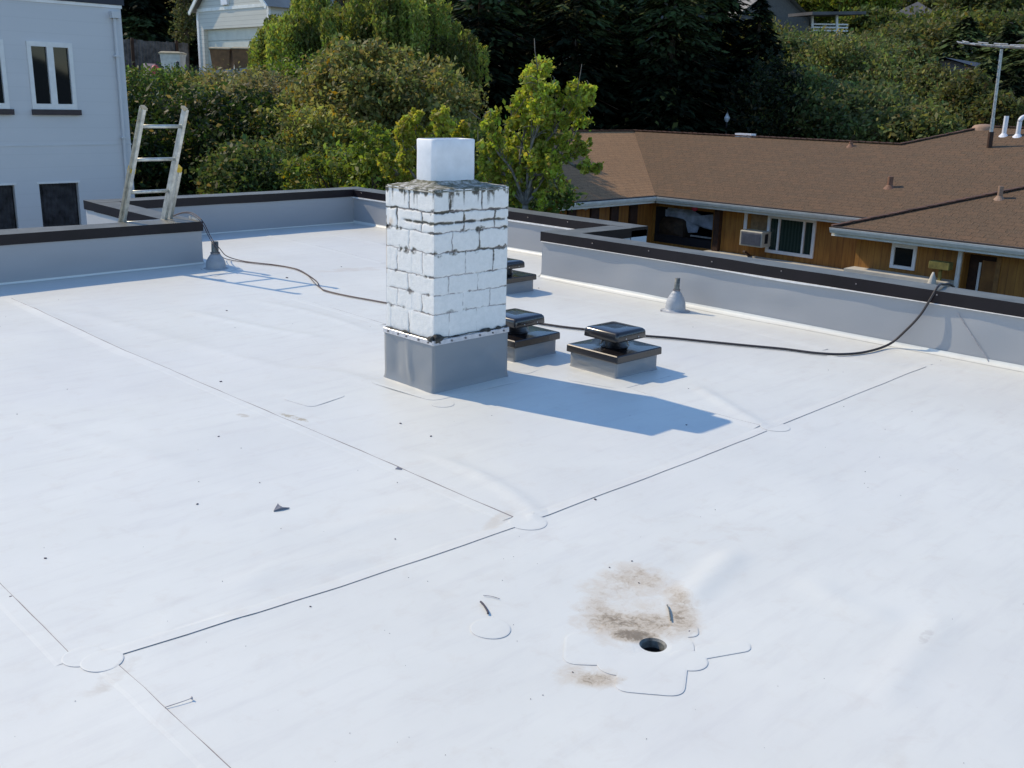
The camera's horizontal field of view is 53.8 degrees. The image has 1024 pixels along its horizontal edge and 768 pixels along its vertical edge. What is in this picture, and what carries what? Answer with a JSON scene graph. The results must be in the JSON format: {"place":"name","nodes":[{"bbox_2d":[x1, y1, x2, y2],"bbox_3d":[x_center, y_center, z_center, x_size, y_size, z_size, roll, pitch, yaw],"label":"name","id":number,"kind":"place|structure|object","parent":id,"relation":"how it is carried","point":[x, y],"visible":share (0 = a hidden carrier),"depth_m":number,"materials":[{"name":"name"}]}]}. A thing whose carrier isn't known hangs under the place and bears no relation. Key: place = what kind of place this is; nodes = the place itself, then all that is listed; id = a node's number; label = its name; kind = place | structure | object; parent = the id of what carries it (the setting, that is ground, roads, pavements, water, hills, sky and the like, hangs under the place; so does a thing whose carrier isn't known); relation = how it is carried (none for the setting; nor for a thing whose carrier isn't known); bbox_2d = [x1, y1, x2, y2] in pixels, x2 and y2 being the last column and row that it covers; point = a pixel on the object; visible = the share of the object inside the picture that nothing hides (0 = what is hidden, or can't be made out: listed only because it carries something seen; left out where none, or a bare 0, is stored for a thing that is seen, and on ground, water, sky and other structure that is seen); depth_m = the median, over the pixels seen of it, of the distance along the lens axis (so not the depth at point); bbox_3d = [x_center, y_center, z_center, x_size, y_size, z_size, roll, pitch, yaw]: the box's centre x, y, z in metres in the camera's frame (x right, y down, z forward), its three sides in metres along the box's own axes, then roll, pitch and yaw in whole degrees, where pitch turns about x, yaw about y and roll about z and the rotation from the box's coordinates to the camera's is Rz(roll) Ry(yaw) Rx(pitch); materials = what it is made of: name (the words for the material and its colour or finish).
{"place":"outdoors","nodes":[
{"label":"outdoors","id":0,"kind":"place"},
{"bbox_2d":[124,0,1023,249],"bbox_3d":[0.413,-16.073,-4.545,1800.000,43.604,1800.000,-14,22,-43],"label":"ground","id":1,"kind":"structure","parent":0,"point":[196,67],"depth_m":52.88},
{"bbox_2d":[0,0,134,229],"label":"white building","id":2,"kind":"structure","parent":1,"relation":"on","point":[65,146],"depth_m":16.14,"materials":[{"name":"paint"}]},
{"bbox_2d":[0,39,14,114],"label":"window","id":3,"kind":"structure","parent":2,"relation":"in","point":[5,109],"depth_m":15.49,"materials":[{"name":"white glass"}]},
{"bbox_2d":[0,183,16,229],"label":"window","id":4,"kind":"structure","parent":2,"relation":"in","point":[7,210],"depth_m":15.95,"materials":[{"name":"black glass"}]},
{"bbox_2d":[26,41,81,114],"bbox_3d":[-7.253,-4.827,15.952,0.758,1.106,0.100,-14,22,-43],"label":"window","id":5,"kind":"structure","parent":2,"relation":"in","point":[50,64],"depth_m":15.95,"materials":[{"name":"white glass"}]},
{"bbox_2d":[37,181,79,226],"bbox_3d":[-7.407,-2.292,16.657,0.679,2.081,0.112,-14,22,-43],"label":"window","id":6,"kind":"structure","parent":2,"relation":"in","point":[59,206],"depth_m":16.49,"materials":[{"name":"black glass"}]},
{"bbox_2d":[123,38,188,74],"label":"wooden fence","id":7,"kind":"object","parent":1,"relation":"on","point":[152,57],"visible":0.28,"depth_m":41.51,"materials":[{"name":"grey wood"}]},
{"bbox_2d":[121,0,197,67],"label":"conifer","id":8,"kind":"object","parent":1,"relation":"on","point":[146,20],"visible":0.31,"depth_m":48.05,"materials":[{"name":"green plant"}]},
{"bbox_2d":[130,123,201,197],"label":"bank shrub","id":9,"kind":"object","parent":1,"relation":"on","point":[146,149],"visible":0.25,"depth_m":21.16,"materials":[{"name":"green plant"}]},
{"bbox_2d":[125,61,206,101],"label":"bank shrub","id":10,"kind":"object","parent":1,"relation":"on","point":[163,77],"visible":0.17,"depth_m":28.01,"materials":[{"name":"green plant"}]},
{"bbox_2d":[164,0,196,68],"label":"ivy column","id":11,"kind":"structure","parent":1,"relation":"on","point":[186,22],"depth_m":43.34,"materials":[{"name":"green plant"}]},
{"bbox_2d":[163,0,198,64],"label":"conifer","id":12,"kind":"object","parent":1,"relation":"on","point":[195,42],"visible":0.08,"depth_m":51.06,"materials":[{"name":"green plant"}]},
{"bbox_2d":[127,74,253,195],"bbox_3d":[-8.281,-4.981,23.503,5.124,4.294,5.403,-14,22,-43],"label":"bank shrub","id":13,"kind":"object","parent":1,"relation":"on","point":[152,103],"visible":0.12,"depth_m":22.54,"materials":[{"name":"green plant"}]},
{"bbox_2d":[150,68,251,80],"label":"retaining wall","id":14,"kind":"structure","parent":1,"relation":"on","point":[231,70],"depth_m":36.37,"materials":[{"name":"concrete"}]},
{"bbox_2d":[164,79,263,113],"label":"bank shrub","id":15,"kind":"object","parent":1,"relation":"on","point":[193,83],"visible":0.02,"depth_m":26.10,"materials":[{"name":"green plant"}]},
{"bbox_2d":[142,75,314,194],"bbox_3d":[-6.641,-4.803,23.268,4.496,4.470,4.823,-14,22,-43],"label":"bank shrub","id":16,"kind":"object","parent":1,"relation":"on","point":[241,106],"visible":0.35,"depth_m":22.11,"materials":[{"name":"green plant"}]},
{"bbox_2d":[162,59,298,95],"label":"bank shrub","id":17,"kind":"object","parent":1,"relation":"on","point":[216,79],"visible":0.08,"depth_m":28.57,"materials":[{"name":"green plant"}]},
{"bbox_2d":[188,0,333,71],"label":"garage","id":18,"kind":"structure","parent":1,"relation":"on","point":[229,23],"depth_m":39.97,"materials":[{"name":"wood"}]},
{"bbox_2d":[207,27,262,70],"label":"garage door","id":19,"kind":"structure","parent":18,"relation":"in","point":[234,37],"depth_m":40.24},
{"bbox_2d":[184,120,339,194],"bbox_3d":[-5.104,-3.291,20.880,3.176,4.210,3.241,-5,17,-21],"label":"bank shrub","id":20,"kind":"object","parent":1,"relation":"on","point":[229,168],"visible":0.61,"depth_m":19.91,"materials":[{"name":"green plant"}]},
{"bbox_2d":[218,64,309,114],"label":"bank shrub","id":21,"kind":"object","parent":1,"relation":"on","point":[278,81],"visible":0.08,"depth_m":26.23,"materials":[{"name":"green plant"}]},
{"bbox_2d":[227,91,405,191],"bbox_3d":[-4.566,-4.511,23.255,4.511,4.351,4.282,-14,22,-43],"label":"domed bush","id":22,"kind":"object","parent":1,"relation":"on","point":[301,128],"visible":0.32,"depth_m":21.84,"materials":[{"name":"green plant"}]},
{"bbox_2d":[253,36,381,114],"bbox_3d":[-5.526,-8.408,29.830,4.360,3.682,4.683,-14,22,-43],"label":"bank shrub","id":23,"kind":"object","parent":1,"relation":"on","point":[279,66],"visible":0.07,"depth_m":28.86,"materials":[{"name":"green plant"}]},
{"bbox_2d":[271,139,387,189],"bbox_3d":[-3.268,-2.267,18.613,2.329,4.379,2.401,-14,22,-43],"label":"young tree","id":24,"kind":"object","parent":1,"relation":"on","point":[324,166],"visible":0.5,"depth_m":17.73,"materials":[{"name":"green plant"}]},
{"bbox_2d":[334,122,401,190],"bbox_3d":[-2.455,-2.162,17.650,1.444,4.740,1.428,-14,22,-43],"label":"young tree","id":25,"kind":"object","parent":1,"relation":"on","point":[361,165],"visible":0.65,"depth_m":17.00,"materials":[{"name":"green plant"}]},
{"bbox_2d":[246,0,491,98],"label":"weeping tree","id":26,"kind":"object","parent":1,"relation":"on","point":[427,27],"visible":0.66,"depth_m":30.36,"materials":[{"name":"green plant"}]},
{"bbox_2d":[272,26,489,188],"bbox_3d":[-3.409,-5.818,24.817,5.819,5.609,5.649,1,16,-1],"label":"domed bush","id":27,"kind":"object","parent":1,"relation":"on","point":[370,84],"visible":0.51,"depth_m":23.29,"materials":[{"name":"green plant"}]},
{"bbox_2d":[376,104,470,182],"bbox_3d":[-1.384,-1.903,15.898,1.480,4.847,0.767,-2,16,-12],"label":"leafy sapling","id":28,"kind":"object","parent":1,"relation":"on","point":[409,130],"visible":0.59,"depth_m":15.29,"materials":[{"name":"green plant"}]},
{"bbox_2d":[427,0,472,21],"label":"conifer","id":29,"kind":"object","parent":1,"relation":"on","point":[458,14],"depth_m":46.29,"materials":[{"name":"green plant"}]},
{"bbox_2d":[446,74,483,173],"bbox_3d":[-1.846,-5.749,27.236,2.588,5.106,2.231,3,16,4],"label":"weeping tree","id":30,"kind":"object","parent":1,"relation":"on","point":[465,85],"visible":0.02,"depth_m":26.81,"materials":[{"name":"green plant"}]},
{"bbox_2d":[404,114,531,207],"bbox_3d":[-0.805,-2.836,19.856,2.997,4.802,3.369,-14,22,-43],"label":"shrub","id":31,"kind":"object","parent":1,"relation":"on","point":[474,134],"visible":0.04,"depth_m":19.09,"materials":[{"name":"green plant"}]},
{"bbox_2d":[441,0,551,138],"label":"conifer","id":32,"kind":"object","parent":1,"relation":"on","point":[504,45],"visible":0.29,"depth_m":40.93,"materials":[{"name":"green plant"}]},
{"bbox_2d":[0,187,1023,767],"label":"flat roof building","id":33,"kind":"structure","parent":1,"relation":"on","point":[820,557],"depth_m":4.17,"materials":[{"name":"plastic"}]},
{"bbox_2d":[118,105,188,221],"bbox_3d":[-4.062,-0.498,10.544,2.321,4.710,0.543,14,20,37],"label":"extension ladder","id":34,"kind":"object","parent":33,"relation":"on","point":[170,191],"visible":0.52,"depth_m":9.51,"materials":[{"name":"metal"}]},
{"bbox_2d":[201,241,227,269],"bbox_3d":[-2.864,-1.244,9.735,0.282,0.262,0.282,-14,22,-43],"label":"pipe boot","id":35,"kind":"object","parent":33,"relation":"on","point":[215,260],"visible":0.99,"depth_m":9.69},
{"bbox_2d":[173,212,386,302],"bbox_3d":[-1.818,-1.143,9.046,0.638,0.487,4.014,-14,22,-43],"label":"cable","id":36,"kind":"object","parent":33,"relation":"on","point":[266,263],"visible":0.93,"depth_m":9.83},
{"bbox_2d":[274,504,289,510],"bbox_3d":[-0.969,0.508,4.173,0.067,0.010,0.071,-14,22,-43],"label":"membrane scrap","id":37,"kind":"object","parent":33,"relation":"on","point":[278,507],"visible":1,"depth_m":4.16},
{"bbox_2d":[9,266,865,747],"bbox_3d":[-0.537,-0.017,6.084,6.075,0.019,7.536,-14,22,-43],"label":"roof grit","id":38,"kind":"object","parent":33,"relation":"on","point":[397,482],"visible":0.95,"depth_m":4.18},
{"bbox_2d":[383,138,508,393],"bbox_3d":[-0.383,-0.720,5.984,0.617,1.430,0.492,-14,22,-43],"label":"chimney","id":39,"kind":"object","parent":33,"relation":"on","point":[446,328],"visible":1,"depth_m":5.83,"materials":[{"name":"brick"}]},
{"bbox_2d":[506,258,535,294],"bbox_3d":[-0.084,-0.975,9.019,0.434,0.281,0.434,-14,22,-43],"label":"roof vent","id":40,"kind":"object","parent":33,"relation":"on","point":[519,281],"visible":0.45,"depth_m":8.93,"materials":[{"name":"metal"}]},
{"bbox_2d":[506,308,559,361],"bbox_3d":[0.020,-0.342,6.778,0.434,0.281,0.434,16,22,42],"label":"roof vent","id":41,"kind":"object","parent":33,"relation":"on","point":[527,340],"visible":0.56,"depth_m":6.66,"materials":[{"name":"metal"}]},
{"bbox_2d":[567,321,661,378],"bbox_3d":[0.655,-0.234,6.463,0.434,0.281,0.434,-13,21,-42],"label":"roof vent","id":42,"kind":"object","parent":33,"relation":"on","point":[614,349],"visible":1,"depth_m":6.36,"materials":[{"name":"metal"}]},
{"bbox_2d":[660,278,689,313],"bbox_3d":[1.353,-0.737,8.304,0.249,0.270,0.249,-14,22,-43],"label":"pipe boot","id":43,"kind":"object","parent":33,"relation":"on","point":[675,303],"visible":1,"depth_m":8.26,"materials":[{"name":"rubber"}]},
{"bbox_2d":[539,283,954,354],"bbox_3d":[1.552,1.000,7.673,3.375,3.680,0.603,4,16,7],"label":"cable","id":44,"kind":"object","parent":33,"relation":"attached to","point":[813,352],"visible":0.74,"depth_m":7.13,"materials":[{"name":"rubber"}]},
{"bbox_2d":[928,272,936,284],"bbox_3d":[9.337,-2.263,22.413,0.220,0.450,0.214,-14,22,-43],"label":"garden ornament","id":45,"kind":"object","parent":33,"relation":"on","point":[932,279],"visible":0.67,"depth_m":22.34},
{"bbox_2d":[480,166,588,213],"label":"shrub","id":46,"kind":"object","parent":1,"relation":"on","point":[557,200],"visible":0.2,"depth_m":17.05,"materials":[{"name":"green plant"}]},
{"bbox_2d":[469,38,603,211],"bbox_3d":[0.338,-2.157,15.220,2.000,5.790,1.225,4,16,8],"label":"leafy sapling","id":47,"kind":"object","parent":1,"relation":"on","point":[534,159],"visible":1,"depth_m":14.73,"materials":[{"name":"green plant"}]},
{"bbox_2d":[488,0,593,129],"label":"conifer","id":48,"kind":"object","parent":1,"relation":"on","point":[525,4],"visible":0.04,"depth_m":44.40,"materials":[{"name":"green plant"}]},
{"bbox_2d":[499,0,647,201],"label":"conifer","id":49,"kind":"object","parent":1,"relation":"on","point":[572,30],"visible":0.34,"depth_m":42.08,"materials":[{"name":"green plant"}]},
{"bbox_2d":[533,0,647,35],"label":"hilltop tree","id":50,"kind":"object","parent":1,"relation":"on","point":[598,19],"visible":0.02,"depth_m":63.22,"materials":[{"name":"green plant"}]},
{"bbox_2d":[578,0,688,127],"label":"conifer","id":51,"kind":"object","parent":1,"relation":"on","point":[622,21],"visible":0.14,"depth_m":45.31,"materials":[{"name":"green plant"}]},
{"bbox_2d":[599,0,740,197],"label":"conifer","id":52,"kind":"object","parent":1,"relation":"on","point":[669,56],"visible":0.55,"depth_m":41.90,"materials":[{"name":"green plant"}]},
{"bbox_2d":[632,0,725,59],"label":"hilltop tree","id":53,"kind":"object","parent":1,"relation":"on","point":[697,2],"visible":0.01,"depth_m":60.98,"materials":[{"name":"green plant"}]},
{"bbox_2d":[675,0,752,135],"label":"conifer","id":54,"kind":"object","parent":1,"relation":"on","point":[733,33],"visible":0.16,"depth_m":45.56,"materials":[{"name":"green plant"}]},
{"bbox_2d":[724,112,729,135],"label":"garden lamp","id":55,"kind":"object","parent":1,"relation":"on","point":[726,117],"visible":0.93,"depth_m":42.05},
{"bbox_2d":[705,0,792,123],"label":"conifer","id":56,"kind":"object","parent":1,"relation":"on","point":[760,39],"visible":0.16,"depth_m":45.06,"materials":[{"name":"green plant"}]},
{"bbox_2d":[710,45,815,138],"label":"hillside shrub","id":57,"kind":"object","parent":1,"relation":"on","point":[748,94],"visible":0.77,"depth_m":42.40,"materials":[{"name":"green plant"}]},
{"bbox_2d":[503,115,1023,297],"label":"brown house","id":58,"kind":"structure","parent":1,"relation":"on","point":[902,202],"depth_m":28.63,"materials":[{"name":"wood"}]},
{"bbox_2d":[659,216,691,237],"bbox_3d":[5.057,-4.893,31.838,0.680,0.769,1.083,-14,22,-43],"label":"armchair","id":59,"kind":"object","parent":58,"relation":"on","point":[673,226],"visible":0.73,"depth_m":31.49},
{"bbox_2d":[665,207,713,232],"bbox_3d":[5.318,-5.171,31.587,0.190,0.863,2.354,-14,22,-43],"label":"tarp","id":60,"kind":"object","parent":58,"relation":"hanging from","point":[695,221],"visible":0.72,"depth_m":31.31,"materials":[{"name":"plastic"}]},
{"bbox_2d":[739,229,770,247],"bbox_3d":[6.963,-4.170,28.849,0.515,0.433,0.738,-14,22,-43],"label":"air conditioner","id":61,"kind":"object","parent":58,"relation":"attached to","point":[755,238],"visible":1,"depth_m":28.65,"materials":[{"name":"metal"}]},
{"bbox_2d":[765,216,816,258],"bbox_3d":[7.809,-4.139,28.259,0.075,1.066,1.513,-14,22,-43],"label":"window","id":62,"kind":"structure","parent":58,"relation":"in","point":[789,236],"depth_m":28.25,"materials":[{"name":"white glass"}]},
{"bbox_2d":[889,243,917,270],"bbox_3d":[9.082,-2.958,23.379,0.075,0.589,0.595,-14,22,-43],"label":"window","id":63,"kind":"structure","parent":58,"relation":"in","point":[905,256],"depth_m":23.39,"materials":[{"name":"white glass"}]},
{"bbox_2d":[928,260,953,280],"bbox_3d":[9.552,-1.868,22.730,0.240,1.798,0.460,-14,22,-43],"label":"mailbox","id":64,"kind":"object","parent":58,"relation":"on","point":[939,265],"visible":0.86,"depth_m":22.45,"materials":[{"name":"metal"}]},
{"bbox_2d":[975,260,995,292],"bbox_3d":[10.560,-1.837,22.619,0.080,1.850,0.383,-14,22,-43],"label":"door","id":65,"kind":"structure","parent":58,"relation":"in","point":[986,279],"depth_m":22.46,"materials":[{"name":"wood"}]},
{"bbox_2d":[957,40,1023,147],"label":"roof aerial","id":66,"kind":"object","parent":58,"relation":"on","point":[991,132],"visible":1,"depth_m":28.23,"materials":[{"name":"grey metal"}]},
{"bbox_2d":[710,0,816,59],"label":"hillside house","id":67,"kind":"structure","parent":1,"relation":"on","point":[782,9],"depth_m":73.43,"materials":[{"name":"grey glass"}]},
{"bbox_2d":[722,12,824,47],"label":"hilltop tree","id":68,"kind":"object","parent":1,"relation":"on","point":[780,26],"visible":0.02,"depth_m":57.60,"materials":[{"name":"green plant"}]},
{"bbox_2d":[719,49,871,140],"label":"hillside shrub","id":69,"kind":"object","parent":1,"relation":"on","point":[820,81],"visible":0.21,"depth_m":42.67,"materials":[{"name":"green plant"}]},
{"bbox_2d":[752,20,840,73],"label":"hillside shrub","id":70,"kind":"object","parent":1,"relation":"on","point":[797,40],"visible":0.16,"depth_m":49.78,"materials":[{"name":"green plant"}]},
{"bbox_2d":[795,0,851,33],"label":"hilltop tree","id":71,"kind":"object","parent":1,"relation":"on","point":[817,20],"visible":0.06,"depth_m":88.70,"materials":[{"name":"green plant"}]},
{"bbox_2d":[788,11,865,36],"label":"hillside deck","id":72,"kind":"structure","parent":1,"relation":"on","point":[835,14],"depth_m":69.60,"materials":[{"name":"wood"}]},
{"bbox_2d":[793,25,868,43],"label":"hillside shrub","id":73,"kind":"object","parent":1,"relation":"on","point":[820,34],"visible":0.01,"depth_m":59.73,"materials":[{"name":"green plant"}]},
{"bbox_2d":[776,28,891,84],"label":"hillside shrub","id":74,"kind":"object","parent":1,"relation":"on","point":[840,48],"visible":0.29,"depth_m":47.52,"materials":[{"name":"green plant"}]},
{"bbox_2d":[799,0,902,23],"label":"hilltop tree","id":75,"kind":"object","parent":1,"relation":"on","point":[824,6],"visible":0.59,"depth_m":85.04,"materials":[{"name":"green plant"}]},
{"bbox_2d":[781,64,926,142],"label":"hillside shrub","id":76,"kind":"object","parent":1,"relation":"on","point":[827,111],"visible":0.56,"depth_m":41.18,"materials":[{"name":"green plant"}]},
{"bbox_2d":[831,2,920,36],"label":"hilltop tree","id":77,"kind":"object","parent":1,"relation":"on","point":[879,16],"visible":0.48,"depth_m":78.08,"materials":[{"name":"green plant"}]},
{"bbox_2d":[841,30,927,70],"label":"hillside shrub","id":78,"kind":"object","parent":1,"relation":"on","point":[876,41],"visible":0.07,"depth_m":55.66,"materials":[{"name":"green plant"}]},
{"bbox_2d":[821,42,953,97],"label":"hillside shrub","id":79,"kind":"object","parent":1,"relation":"on","point":[880,63],"visible":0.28,"depth_m":46.49,"materials":[{"name":"green plant"}]},
{"bbox_2d":[834,94,976,143],"bbox_3d":[15.253,-8.731,40.117,5.300,5.543,5.860,-14,22,-43],"label":"hillside shrub","id":80,"kind":"object","parent":1,"relation":"on","point":[915,122],"visible":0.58,"depth_m":38.57,"materials":[{"name":"green plant"}]},
{"bbox_2d":[891,44,935,81],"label":"upright bush","id":81,"kind":"object","parent":1,"relation":"on","point":[924,49],"visible":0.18,"depth_m":47.13,"materials":[{"name":"green plant"}]},
{"bbox_2d":[896,2,931,16],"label":"hillside house","id":82,"kind":"structure","parent":1,"relation":"on","point":[920,5],"depth_m":109.91,"materials":[{"name":"grey glass"}]},
{"bbox_2d":[892,0,937,9],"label":"hilltop tree","id":83,"kind":"object","parent":1,"relation":"on","point":[907,3],"visible":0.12,"depth_m":119.08,"materials":[{"name":"green plant"}]},
{"bbox_2d":[841,8,989,56],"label":"hilltop tree","id":84,"kind":"object","parent":1,"relation":"on","point":[930,34],"visible":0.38,"depth_m":73.08,"materials":[{"name":"green plant"}]},
{"bbox_2d":[906,56,954,98],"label":"upright bush","id":85,"kind":"object","parent":1,"relation":"on","point":[934,72],"visible":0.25,"depth_m":44.41,"materials":[{"name":"green plant"}]},
{"bbox_2d":[884,62,1007,106],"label":"hillside shrub","id":86,"kind":"object","parent":1,"relation":"on","point":[919,89],"visible":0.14,"depth_m":44.15,"materials":[{"name":"green plant"}]},
{"bbox_2d":[914,76,1000,127],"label":"hillside shrub","id":87,"kind":"object","parent":1,"relation":"on","point":[934,101],"visible":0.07,"depth_m":40.44,"materials":[{"name":"green plant"}]},
{"bbox_2d":[909,3,1007,36],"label":"hilltop tree","id":88,"kind":"object","parent":1,"relation":"on","point":[955,15],"visible":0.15,"depth_m":77.66,"materials":[{"name":"green plant"}]},
{"bbox_2d":[927,17,990,60],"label":"dark tree","id":89,"kind":"object","parent":1,"relation":"on","point":[966,29],"visible":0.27,"depth_m":67.27,"materials":[{"name":"green plant"}]},
{"bbox_2d":[932,58,1001,73],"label":"hillside house","id":90,"kind":"structure","parent":1,"relation":"on","point":[958,63],"depth_m":54.73,"materials":[{"name":"grey glass"}]},
{"bbox_2d":[931,64,1005,128],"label":"upright bush","id":91,"kind":"object","parent":1,"relation":"on","point":[964,85],"visible":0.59,"depth_m":39.72,"materials":[{"name":"green plant"}]},
{"bbox_2d":[915,0,1023,17],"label":"hilltop tree","id":92,"kind":"object","parent":1,"relation":"on","point":[990,6],"visible":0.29,"depth_m":89.84,"materials":[{"name":"green plant"}]},
{"bbox_2d":[974,57,1004,89],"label":"dark tree","id":93,"kind":"object","parent":1,"relation":"on","point":[987,64],"visible":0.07,"depth_m":52.93,"materials":[{"name":"green plant"}]},
{"bbox_2d":[962,84,1023,244],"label":"upright bush","id":94,"kind":"object","parent":1,"relation":"on","point":[1011,107],"visible":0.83,"depth_m":34.20,"materials":[{"name":"green plant"}]},
{"bbox_2d":[965,19,1023,68],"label":"dark tree","id":95,"kind":"object","parent":1,"relation":"on","point":[1007,34],"visible":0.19,"depth_m":61.84,"materials":[{"name":"green plant"}]},
{"bbox_2d":[974,3,1023,41],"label":"hilltop tree","id":96,"kind":"object","parent":1,"relation":"on","point":[1014,14],"visible":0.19,"depth_m":75.56,"materials":[{"name":"green plant"}]},
{"bbox_2d":[998,75,1023,126],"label":"dark tree","id":97,"kind":"object","parent":1,"relation":"on","point":[1014,82],"visible":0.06,"depth_m":47.51,"materials":[{"name":"green plant"}]},
{"bbox_2d":[1000,39,1023,87],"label":"dark tree","id":98,"kind":"object","parent":1,"relation":"on","point":[1014,62],"visible":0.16,"depth_m":56.88,"materials":[{"name":"green plant"}]},
{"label":"driveway","id":99,"kind":"structure","parent":0,"visible":0},
{"bbox_2d":[158,51,186,71],"bbox_3d":[-12.387,-11.563,36.812,0.809,1.089,1.083,1,16,0],"label":"wheeled bin","id":100,"kind":"object","parent":99,"relation":"on","point":[172,57],"visible":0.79,"depth_m":36.54,"materials":[{"name":"plastic"}]},
{"bbox_2d":[208,47,233,69],"bbox_3d":[-10.571,-11.774,36.875,0.796,1.012,0.821,1,16,0],"label":"wheeled bin","id":101,"kind":"object","parent":99,"relation":"on","point":[218,55],"visible":0.65,"depth_m":36.53,"materials":[{"name":"plastic"}]},
{"bbox_2d":[230,47,255,68],"bbox_3d":[-9.756,-11.790,36.865,0.818,0.974,0.842,1,16,0],"label":"wheeled bin","id":102,"kind":"object","parent":99,"relation":"on","point":[240,54],"visible":0.54,"depth_m":36.49,"materials":[{"name":"plastic"}]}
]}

